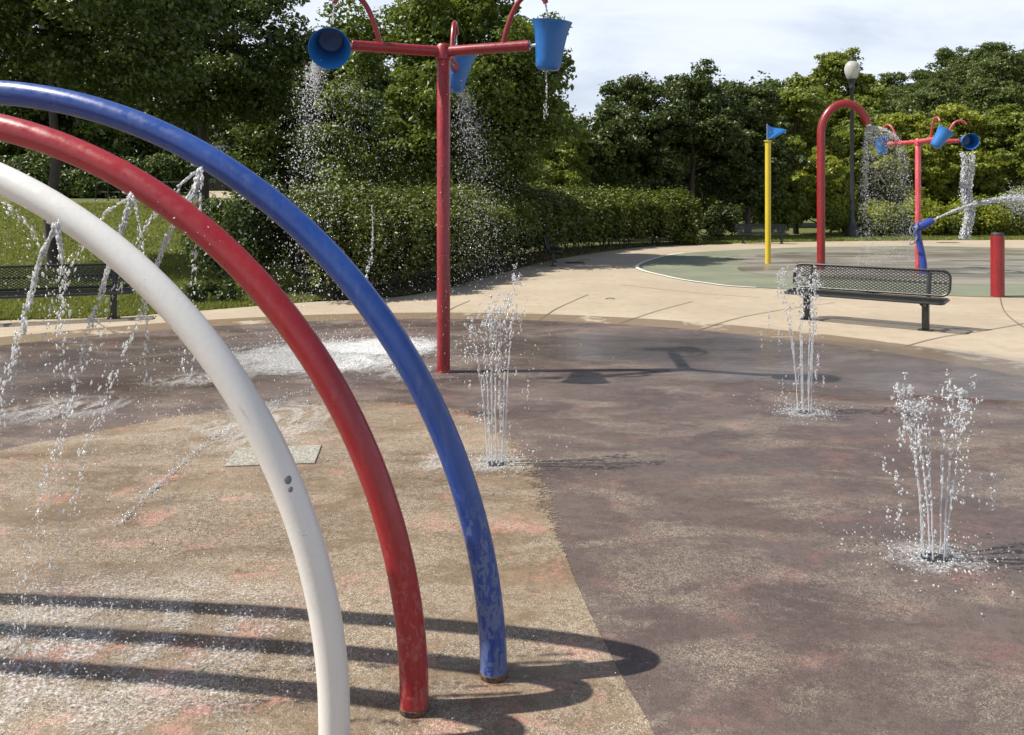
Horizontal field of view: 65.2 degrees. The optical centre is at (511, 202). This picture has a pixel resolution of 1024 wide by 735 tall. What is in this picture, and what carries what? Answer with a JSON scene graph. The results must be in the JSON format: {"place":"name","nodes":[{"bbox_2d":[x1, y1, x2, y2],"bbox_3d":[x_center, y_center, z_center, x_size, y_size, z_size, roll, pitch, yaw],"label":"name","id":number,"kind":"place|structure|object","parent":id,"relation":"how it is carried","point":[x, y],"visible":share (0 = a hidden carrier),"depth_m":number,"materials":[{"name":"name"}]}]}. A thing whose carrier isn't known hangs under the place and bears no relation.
{"place":"outdoors","nodes":[
{"label":"outdoors","id":0,"kind":"place"},
{"bbox_2d":[209,191,237,197],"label":"driveway","id":1,"kind":"structure","parent":0,"point":[218,194],"depth_m":73.27,"materials":[{"name":"concrete"}]},
{"bbox_2d":[0,185,1023,320],"bbox_3d":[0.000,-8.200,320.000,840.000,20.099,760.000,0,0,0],"label":"ground","id":2,"kind":"structure","parent":0,"point":[808,227],"depth_m":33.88,"materials":[{"name":"green plant"}]},
{"bbox_2d":[0,149,62,183],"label":"dark shrub","id":3,"kind":"object","parent":2,"relation":"on","point":[37,168],"visible":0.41,"depth_m":43.35,"materials":[{"name":"green plant"}]},
{"bbox_2d":[0,41,79,195],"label":"background tree","id":4,"kind":"object","parent":2,"relation":"on","point":[6,148],"visible":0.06,"depth_m":55.57,"materials":[{"name":"green plant"}]},
{"bbox_2d":[0,45,147,193],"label":"background tree","id":5,"kind":"object","parent":2,"relation":"on","point":[89,138],"visible":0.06,"depth_m":56.28,"materials":[{"name":"green plant"}]},
{"bbox_2d":[46,169,102,198],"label":"dark shrub","id":6,"kind":"object","parent":2,"relation":"on","point":[66,188],"visible":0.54,"depth_m":43.06,"materials":[{"name":"green plant"}]},
{"bbox_2d":[69,152,127,197],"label":"dark shrub","id":7,"kind":"object","parent":2,"relation":"on","point":[101,183],"visible":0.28,"depth_m":43.10,"materials":[{"name":"green plant"}]},
{"bbox_2d":[42,77,207,197],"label":"background tree","id":8,"kind":"object","parent":2,"relation":"on","point":[146,148],"visible":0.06,"depth_m":61.34,"materials":[{"name":"green plant"}]},
{"bbox_2d":[0,0,275,267],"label":"shade tree","id":9,"kind":"object","parent":2,"relation":"on","point":[63,28],"visible":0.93,"depth_m":19.48,"materials":[{"name":"green plant"}]},
{"bbox_2d":[95,180,180,200],"bbox_3d":[-18.700,-0.569,40.000,4.260,1.150,0.052,0,0,0],"label":"wire fence","id":10,"kind":"object","parent":2,"relation":"on","point":[120,190],"visible":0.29,"depth_m":39.99,"materials":[{"name":"black metal"}]},
{"bbox_2d":[123,149,196,190],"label":"dark shrub","id":11,"kind":"object","parent":2,"relation":"on","point":[173,169],"visible":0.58,"depth_m":43.60,"materials":[{"name":"green plant"}]},
{"bbox_2d":[101,116,222,193],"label":"background tree","id":12,"kind":"object","parent":2,"relation":"on","point":[184,187],"visible":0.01,"depth_m":84.45,"materials":[{"name":"green plant"}]},
{"bbox_2d":[80,0,318,215],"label":"shade tree","id":13,"kind":"object","parent":2,"relation":"on","point":[246,88],"visible":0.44,"depth_m":29.61,"materials":[{"name":"green plant"}]},
{"bbox_2d":[184,146,230,190],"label":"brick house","id":14,"kind":"structure","parent":2,"relation":"on","point":[217,185],"depth_m":89.00,"materials":[{"name":"brick"}]},
{"bbox_2d":[181,278,245,302],"bbox_3d":[-5.413,1.637,14.489,1.135,0.577,0.761,0,0,-28],"label":"loose bush","id":15,"kind":"object","parent":2,"relation":"on","point":[213,289],"visible":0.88,"depth_m":14.37,"materials":[{"name":"green plant"}]},
{"bbox_2d":[208,132,251,145],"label":"background tree","id":16,"kind":"object","parent":2,"relation":"on","point":[220,141],"visible":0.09,"depth_m":101.72,"materials":[{"name":"green plant"}]},
{"bbox_2d":[174,175,294,285],"bbox_3d":[-5.195,0.634,16.306,2.629,2.454,2.642,0,0,-44],"label":"loose bush","id":17,"kind":"object","parent":2,"relation":"on","point":[250,222],"visible":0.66,"depth_m":15.83,"materials":[{"name":"green plant"}]},
{"bbox_2d":[188,112,310,194],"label":"background tree","id":18,"kind":"object","parent":2,"relation":"on","point":[232,150],"visible":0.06,"depth_m":62.94,"materials":[{"name":"green plant"}]},
{"bbox_2d":[216,54,342,195],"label":"background tree","id":19,"kind":"object","parent":2,"relation":"on","point":[268,166],"visible":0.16,"depth_m":58.40,"materials":[{"name":"green plant"}]},
{"bbox_2d":[256,13,399,193],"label":"background tree","id":20,"kind":"object","parent":2,"relation":"on","point":[373,109],"visible":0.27,"depth_m":57.41,"materials":[{"name":"green plant"}]},
{"bbox_2d":[293,59,404,192],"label":"background tree","id":21,"kind":"object","parent":2,"relation":"on","point":[382,65],"visible":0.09,"depth_m":62.21,"materials":[{"name":"green plant"}]},
{"bbox_2d":[339,63,426,192],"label":"background tree","id":22,"kind":"object","parent":2,"relation":"on","point":[364,129],"visible":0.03,"depth_m":63.55,"materials":[{"name":"green plant"}]},
{"bbox_2d":[367,105,498,190],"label":"background tree","id":23,"kind":"object","parent":2,"relation":"on","point":[452,121],"visible":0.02,"depth_m":60.50,"materials":[{"name":"green plant"}]},
{"bbox_2d":[293,0,590,194],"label":"broadleaf tree","id":24,"kind":"object","parent":2,"relation":"on","point":[424,22],"visible":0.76,"depth_m":24.07,"materials":[{"name":"green plant"}]},
{"bbox_2d":[430,115,526,188],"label":"background tree","id":25,"kind":"object","parent":2,"relation":"on","point":[504,167],"visible":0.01,"depth_m":62.79,"materials":[{"name":"green plant"}]},
{"bbox_2d":[289,242,690,299],"bbox_3d":[0.960,1.770,25.872,4.618,0.001,24.686,0,0,29],"label":"planting bed","id":26,"kind":"object","parent":2,"relation":"on","point":[339,295],"visible":0.45,"depth_m":20.09,"materials":[{"name":"soil"}]},
{"bbox_2d":[450,266,467,285],"bbox_3d":[-1.155,1.615,17.239,0.475,0.496,0.500,0,0,-17],"label":"loose bush","id":27,"kind":"object","parent":26,"relation":"on","point":[457,275],"visible":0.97,"depth_m":17.25,"materials":[{"name":"green plant"}]},
{"bbox_2d":[287,171,706,296],"bbox_3d":[0.989,0.475,25.927,5.048,2.887,25.416,0,0,27],"label":"clipped hedge","id":28,"kind":"object","parent":26,"relation":"on","point":[575,215],"visible":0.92,"depth_m":19.57,"materials":[{"name":"green plant"}]},
{"bbox_2d":[671,228,704,244],"bbox_3d":[7.629,1.527,34.621,1.568,0.884,1.282,0,0,0],"label":"loose bush","id":29,"kind":"object","parent":26,"relation":"on","point":[682,238],"visible":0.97,"depth_m":34.34,"materials":[{"name":"green plant"}]},
{"bbox_2d":[524,113,598,192],"bbox_3d":[2.271,-1.196,37.932,3.730,6.410,3.561,0,0,0],"label":"pale tree","id":30,"kind":"object","parent":2,"relation":"on","point":[567,161],"visible":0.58,"depth_m":37.38,"materials":[{"name":"green plant"}]},
{"bbox_2d":[569,71,695,238],"bbox_3d":[6.079,-2.301,39.953,6.682,8.625,6.362,0,0,-25],"label":"dark tree","id":31,"kind":"object","parent":2,"relation":"on","point":[619,131],"visible":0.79,"depth_m":38.50,"materials":[{"name":"green plant"}]},
{"bbox_2d":[630,58,758,206],"bbox_3d":[9.180,-2.659,41.292,6.921,9.342,7.641,0,0,19],"label":"dark tree","id":32,"kind":"object","parent":2,"relation":"on","point":[716,120],"visible":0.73,"depth_m":39.59,"materials":[{"name":"green plant"}]},
{"bbox_2d":[676,155,720,226],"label":"background tree","id":33,"kind":"object","parent":2,"relation":"on","point":[705,207],"visible":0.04,"depth_m":56.17,"materials":[{"name":"green plant"}]},
{"bbox_2d":[699,202,743,240],"bbox_3d":[9.778,0.909,37.319,1.949,1.898,1.986,0,0,29],"label":"loose bush","id":34,"kind":"object","parent":2,"relation":"on","point":[715,216],"visible":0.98,"depth_m":37.06,"materials":[{"name":"green plant"}]},
{"bbox_2d":[698,72,752,223],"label":"background tree","id":35,"kind":"object","parent":2,"relation":"on","point":[723,84],"visible":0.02,"depth_m":64.81,"materials":[{"name":"green plant"}]},
{"bbox_2d":[694,79,812,236],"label":"dark tree","id":36,"kind":"object","parent":2,"relation":"on","point":[748,187],"visible":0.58,"depth_m":40.84,"materials":[{"name":"green plant"}]},
{"bbox_2d":[716,70,811,226],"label":"background tree","id":37,"kind":"object","parent":2,"relation":"on","point":[776,83],"visible":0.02,"depth_m":59.98,"materials":[{"name":"green plant"}]},
{"bbox_2d":[751,168,812,231],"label":"olive tree","id":38,"kind":"object","parent":2,"relation":"on","point":[792,207],"visible":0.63,"depth_m":42.78,"materials":[{"name":"green plant"}]},
{"bbox_2d":[758,72,848,233],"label":"olive tree","id":39,"kind":"object","parent":2,"relation":"on","point":[801,96],"visible":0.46,"depth_m":45.70,"materials":[{"name":"green plant"}]},
{"bbox_2d":[791,147,859,223],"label":"lime tree","id":40,"kind":"object","parent":2,"relation":"on","point":[834,168],"visible":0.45,"depth_m":43.57,"materials":[{"name":"green plant"}]},
{"bbox_2d":[801,46,893,229],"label":"olive tree","id":41,"kind":"object","parent":2,"relation":"on","point":[829,71],"visible":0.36,"depth_m":52.57,"materials":[{"name":"green plant"}]},
{"bbox_2d":[844,54,859,237],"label":"lamp post","id":42,"kind":"object","parent":2,"relation":"on","point":[852,69],"visible":0.96,"depth_m":40.90,"materials":[{"name":"metal"}]},
{"bbox_2d":[833,95,890,231],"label":"olive tree","id":43,"kind":"object","parent":2,"relation":"on","point":[870,106],"visible":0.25,"depth_m":49.59,"materials":[{"name":"green plant"}]},
{"bbox_2d":[825,193,901,234],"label":"leafy bush","id":44,"kind":"object","parent":2,"relation":"on","point":[833,199],"visible":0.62,"depth_m":42.71,"materials":[{"name":"green plant"}]},
{"bbox_2d":[825,200,909,235],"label":"leafy bush","id":45,"kind":"object","parent":2,"relation":"on","point":[830,220],"visible":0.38,"depth_m":42.70,"materials":[{"name":"green plant"}]},
{"bbox_2d":[880,97,901,113],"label":"hillside tree","id":46,"kind":"object","parent":2,"relation":"on","point":[889,104],"visible":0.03,"depth_m":104.58,"materials":[{"name":"green plant"}]},
{"bbox_2d":[873,71,913,87],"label":"hillside tree","id":47,"kind":"object","parent":2,"relation":"on","point":[889,79],"visible":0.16,"depth_m":127.37,"materials":[{"name":"green plant"}]},
{"bbox_2d":[884,86,929,105],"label":"hillside tree","id":48,"kind":"object","parent":2,"relation":"on","point":[899,92],"visible":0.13,"depth_m":111.74,"materials":[{"name":"green plant"}]},
{"bbox_2d":[854,112,960,214],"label":"lime tree","id":49,"kind":"object","parent":2,"relation":"on","point":[937,174],"visible":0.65,"depth_m":44.97,"materials":[{"name":"green plant"}]},
{"bbox_2d":[884,148,949,205],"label":"hillside tree","id":50,"kind":"object","parent":2,"relation":"on","point":[893,201],"depth_m":73.45,"materials":[{"name":"green plant"}]},
{"bbox_2d":[902,66,957,103],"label":"hillside tree","id":51,"kind":"object","parent":2,"relation":"on","point":[921,75],"visible":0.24,"depth_m":113.31,"materials":[{"name":"green plant"}]},
{"bbox_2d":[891,79,979,123],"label":"hillside tree","id":52,"kind":"object","parent":2,"relation":"on","point":[926,101],"visible":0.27,"depth_m":91.20,"materials":[{"name":"green plant"}]},
{"bbox_2d":[898,193,979,234],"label":"leafy bush","id":53,"kind":"object","parent":2,"relation":"on","point":[930,208],"visible":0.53,"depth_m":42.77,"materials":[{"name":"green plant"}]},
{"bbox_2d":[922,46,969,79],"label":"hillside tree","id":54,"kind":"object","parent":2,"relation":"on","point":[946,57],"visible":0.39,"depth_m":128.89,"materials":[{"name":"green plant"}]},
{"bbox_2d":[933,193,997,235],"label":"leafy bush","id":55,"kind":"object","parent":2,"relation":"on","point":[951,227],"visible":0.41,"depth_m":42.67,"materials":[{"name":"green plant"}]},
{"bbox_2d":[946,62,985,99],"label":"hillside tree","id":56,"kind":"object","parent":2,"relation":"on","point":[959,73],"visible":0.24,"depth_m":113.20,"materials":[{"name":"green plant"}]},
{"bbox_2d":[921,102,1011,210],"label":"lime tree","id":57,"kind":"object","parent":2,"relation":"on","point":[949,114],"visible":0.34,"depth_m":45.78,"materials":[{"name":"green plant"}]},
{"bbox_2d":[945,193,1023,235],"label":"leafy bush","id":58,"kind":"object","parent":2,"relation":"on","point":[996,219],"visible":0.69,"depth_m":42.65,"materials":[{"name":"green plant"}]},
{"bbox_2d":[961,40,1015,66],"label":"hillside tree","id":59,"kind":"object","parent":2,"relation":"on","point":[972,57],"visible":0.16,"depth_m":125.76,"materials":[{"name":"green plant"}]},
{"bbox_2d":[956,82,1023,116],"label":"hillside tree","id":60,"kind":"object","parent":2,"relation":"on","point":[978,92],"visible":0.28,"depth_m":93.44,"materials":[{"name":"green plant"}]},
{"bbox_2d":[959,103,1023,233],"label":"olive tree","id":61,"kind":"object","parent":2,"relation":"on","point":[1003,132],"visible":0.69,"depth_m":45.29,"materials":[{"name":"green plant"}]},
{"bbox_2d":[961,49,1023,103],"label":"hillside tree","id":62,"kind":"object","parent":2,"relation":"on","point":[999,67],"visible":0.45,"depth_m":100.02,"materials":[{"name":"green plant"}]},
{"bbox_2d":[986,85,1023,111],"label":"hillside tree","id":63,"kind":"object","parent":2,"relation":"on","point":[1021,89],"visible":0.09,"depth_m":93.15,"materials":[{"name":"green plant"}]},
{"bbox_2d":[993,191,1023,234],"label":"leafy bush","id":64,"kind":"object","parent":2,"relation":"on","point":[1021,231],"visible":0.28,"depth_m":43.07,"materials":[{"name":"green plant"}]},
{"bbox_2d":[997,52,1023,86],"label":"hillside tree","id":65,"kind":"object","parent":2,"relation":"on","point":[1021,70],"visible":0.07,"depth_m":103.92,"materials":[{"name":"green plant"}]},
{"bbox_2d":[0,240,1023,371],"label":"concrete path","id":66,"kind":"structure","parent":0,"point":[561,282],"depth_m":13.88,"materials":[{"name":"beige concrete"}]},
{"bbox_2d":[0,263,133,318],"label":"bench","id":67,"kind":"object","parent":66,"relation":"on","point":[22,292],"visible":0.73,"depth_m":12.29,"materials":[{"name":"black metal"}]},
{"bbox_2d":[0,319,1023,734],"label":"splash pad","id":68,"kind":"object","parent":66,"relation":"on","point":[696,539],"visible":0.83,"depth_m":4.96,"materials":[{"name":"brown concrete"}]},
{"bbox_2d":[243,62,366,388],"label":"spilling water","id":69,"kind":"structure","parent":68,"relation":"on","point":[315,68],"depth_m":8.03,"materials":[{"name":"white liquid"}]},
{"bbox_2d":[234,342,392,374],"bbox_3d":[-2.288,1.780,9.290,4.200,0.001,3.600,0,0,-6],"label":"splash foam","id":70,"kind":"object","parent":68,"relation":"on","point":[283,362],"visible":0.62,"depth_m":9.16,"materials":[{"name":"white"}]},
{"bbox_2d":[0,398,654,734],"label":"splash pad inlay","id":71,"kind":"object","parent":68,"relation":"on","point":[571,683],"visible":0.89,"depth_m":3.65,"materials":[{"name":"beige concrete"}]},
{"bbox_2d":[0,584,266,728],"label":"splash foam","id":72,"kind":"object","parent":71,"relation":"on","point":[86,654],"visible":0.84,"depth_m":3.10,"materials":[{"name":"white"}]},
{"bbox_2d":[0,191,220,663],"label":"falling water","id":73,"kind":"structure","parent":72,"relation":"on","point":[130,199],"depth_m":2.83,"materials":[{"name":"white liquid"}]},
{"bbox_2d":[0,162,349,734],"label":"spray arch","id":74,"kind":"structure","parent":71,"relation":"on","point":[202,340],"depth_m":2.61,"materials":[{"name":"white paint"}]},
{"bbox_2d":[0,202,218,636],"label":"falling water","id":75,"kind":"structure","parent":74,"relation":"attached to","point":[54,231],"depth_m":2.60,"materials":[{"name":"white liquid"}]},
{"bbox_2d":[0,114,428,718],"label":"spray arch","id":76,"kind":"structure","parent":71,"relation":"on","point":[254,280],"depth_m":2.83,"materials":[{"name":"red paint"}]},
{"bbox_2d":[0,80,507,683],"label":"spray arch","id":77,"kind":"structure","parent":71,"relation":"on","point":[316,242],"depth_m":3.05,"materials":[{"name":"blue paint"}]},
{"bbox_2d":[1,166,223,667],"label":"falling water","id":78,"kind":"structure","parent":77,"relation":"attached to","point":[192,195],"depth_m":3.03,"materials":[{"name":"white liquid"}]},
{"bbox_2d":[224,445,321,466],"bbox_3d":[-1.670,1.779,5.637,0.600,0.012,0.400,0,0,-7],"label":"drain cover","id":79,"kind":"object","parent":71,"relation":"on","point":[241,456],"visible":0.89,"depth_m":5.59,"materials":[{"name":"grey metal"}]},
{"bbox_2d":[412,263,612,489],"bbox_3d":[-0.087,1.101,5.448,1.270,1.384,1.191,0,0,-12],"label":"ground fountain","id":80,"kind":"object","parent":71,"relation":"on","point":[496,462],"visible":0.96,"depth_m":5.46,"materials":[{"name":"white liquid"}]},
{"bbox_2d":[345,339,436,355],"bbox_3d":[-1.469,1.748,9.796,2.200,0.001,2.400,0,0,-29],"label":"splash foam","id":81,"kind":"object","parent":68,"relation":"on","point":[377,349],"visible":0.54,"depth_m":9.74,"materials":[{"name":"white"}]},
{"bbox_2d":[245,73,550,388],"bbox_3d":[-1.592,0.158,8.234,3.976,3.242,2.395,0,0,0],"label":"water spray","id":82,"kind":"object","parent":68,"relation":"on","point":[367,176],"visible":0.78,"depth_m":8.21,"materials":[{"name":"white"}]},
{"bbox_2d":[0,317,835,732],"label":"splash drops","id":83,"kind":"object","parent":68,"relation":"on","point":[186,569],"visible":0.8,"depth_m":3.53,"materials":[{"name":"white liquid"}]},
{"bbox_2d":[308,0,571,372],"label":"water dumping buckets","id":84,"kind":"object","parent":68,"relation":"on","point":[330,48],"visible":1,"depth_m":8.38,"materials":[{"name":"red paint"}]},
{"bbox_2d":[300,3,558,327],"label":"dripping water","id":85,"kind":"structure","parent":84,"relation":"attached to","point":[333,12],"depth_m":8.08,"materials":[{"name":"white liquid"}]},
{"bbox_2d":[450,87,542,310],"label":"spilling water","id":86,"kind":"structure","parent":84,"relation":"attached to","point":[467,105],"depth_m":9.69,"materials":[{"name":"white liquid"}]},
{"bbox_2d":[733,265,894,424],"bbox_3d":[2.577,1.157,6.889,1.264,1.270,1.274,0,0,0],"label":"ground fountain","id":87,"kind":"object","parent":68,"relation":"on","point":[803,411],"visible":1,"depth_m":6.81,"materials":[{"name":"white liquid"}]},
{"bbox_2d":[821,369,1020,620],"bbox_3d":[2.280,1.320,3.983,1.409,0.945,1.174,0,0,0],"label":"ground fountain","id":88,"kind":"object","parent":68,"relation":"on","point":[930,557],"visible":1,"depth_m":4.00,"materials":[{"name":"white liquid"}]},
{"bbox_2d":[0,312,1023,375],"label":"damp path margin","id":89,"kind":"object","parent":66,"relation":"attached to","point":[895,348],"visible":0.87,"depth_m":11.16,"materials":[{"name":"concrete"}]},
{"bbox_2d":[543,234,562,265],"bbox_3d":[1.216,1.368,23.553,0.567,0.848,2.238,0,0,4],"label":"bench","id":90,"kind":"object","parent":66,"relation":"on","point":[555,251],"visible":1,"depth_m":22.72,"materials":[{"name":"black metal"}]},
{"bbox_2d":[96,284,1023,345],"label":"path joints","id":91,"kind":"object","parent":66,"relation":"on","point":[720,322],"visible":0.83,"depth_m":12.49,"materials":[{"name":"brown"}]},
{"bbox_2d":[735,224,788,243],"bbox_3d":[11.025,1.356,35.245,2.238,0.848,0.567,0,0,4],"label":"bench","id":92,"kind":"object","parent":66,"relation":"on","point":[780,233],"visible":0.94,"depth_m":35.39,"materials":[{"name":"black metal"}]},
{"bbox_2d":[639,246,1023,296],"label":"splash pad","id":93,"kind":"object","parent":66,"relation":"on","point":[715,267],"visible":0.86,"depth_m":20.29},
{"bbox_2d":[635,253,745,286],"bbox_3d":[4.582,1.780,22.814,2.221,0.001,11.793,0,0,5],"label":"pad edge line","id":94,"kind":"object","parent":93,"relation":"on","point":[637,266],"visible":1,"depth_m":20.49,"materials":[{"name":"white paint"}]},
{"bbox_2d":[724,248,1023,284],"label":"wet pad","id":95,"kind":"object","parent":93,"relation":"on","point":[966,266],"visible":0.78,"depth_m":24.40,"materials":[{"name":"grey concrete"}]},
{"bbox_2d":[764,124,786,263],"bbox_3d":[7.764,-0.272,23.600,0.655,4.120,0.230,0,0,0],"label":"flag pole","id":96,"kind":"object","parent":95,"relation":"on","point":[772,132],"visible":1,"depth_m":23.54,"materials":[{"name":"yellow metal"}]},
{"bbox_2d":[817,100,870,269],"bbox_3d":[8.927,-0.497,21.500,1.458,4.566,0.212,0,0,0],"label":"cane sprayer","id":97,"kind":"object","parent":95,"relation":"on","point":[857,108],"visible":0.98,"depth_m":21.41,"materials":[{"name":"red paint"}]},
{"bbox_2d":[909,218,936,273],"bbox_3d":[10.424,1.083,20.300,0.614,1.419,0.356,0,0,0],"label":"water cannon","id":98,"kind":"object","parent":95,"relation":"on","point":[921,226],"visible":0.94,"depth_m":20.23,"materials":[{"name":"blue metal"}]},
{"bbox_2d":[936,194,1023,218],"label":"cannon jet","id":99,"kind":"object","parent":98,"relation":"attached to","point":[1002,198],"visible":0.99,"depth_m":20.16,"materials":[{"name":"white liquid"}]},
{"bbox_2d":[873,116,979,271],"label":"water dumping buckets","id":100,"kind":"object","parent":93,"relation":"on","point":[941,137],"visible":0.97,"depth_m":20.83,"materials":[{"name":"red paint"}]},
{"bbox_2d":[855,125,914,268],"bbox_3d":[10.044,0.202,21.547,1.390,4.625,2.035,0,0,0],"label":"water shower","id":101,"kind":"object","parent":100,"relation":"attached to","point":[869,128],"visible":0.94,"depth_m":21.48,"materials":[{"name":"white"}]},
{"bbox_2d":[957,151,976,239],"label":"pouring water","id":102,"kind":"structure","parent":100,"relation":"attached to","point":[964,235],"depth_m":20.37,"materials":[{"name":"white liquid"}]},
{"bbox_2d":[990,232,1004,296],"bbox_3d":[9.297,1.177,15.319,0.238,1.222,0.238,0,0,0],"label":"red bollard","id":103,"kind":"object","parent":93,"relation":"on","point":[997,264],"visible":1,"depth_m":15.23,"materials":[{"name":"paint"}]},
{"bbox_2d":[784,263,951,330],"bbox_3d":[5.198,1.368,11.814,2.238,0.848,0.567,0,0,39],"label":"bench","id":104,"kind":"object","parent":66,"relation":"on","point":[921,299],"visible":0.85,"depth_m":11.78,"materials":[{"name":"black metal"}]},
{"bbox_2d":[32,0,1023,177],"label":"sky","id":105,"kind":"structure","parent":0,"point":[609,40],"materials":[{"name":"white"}]},
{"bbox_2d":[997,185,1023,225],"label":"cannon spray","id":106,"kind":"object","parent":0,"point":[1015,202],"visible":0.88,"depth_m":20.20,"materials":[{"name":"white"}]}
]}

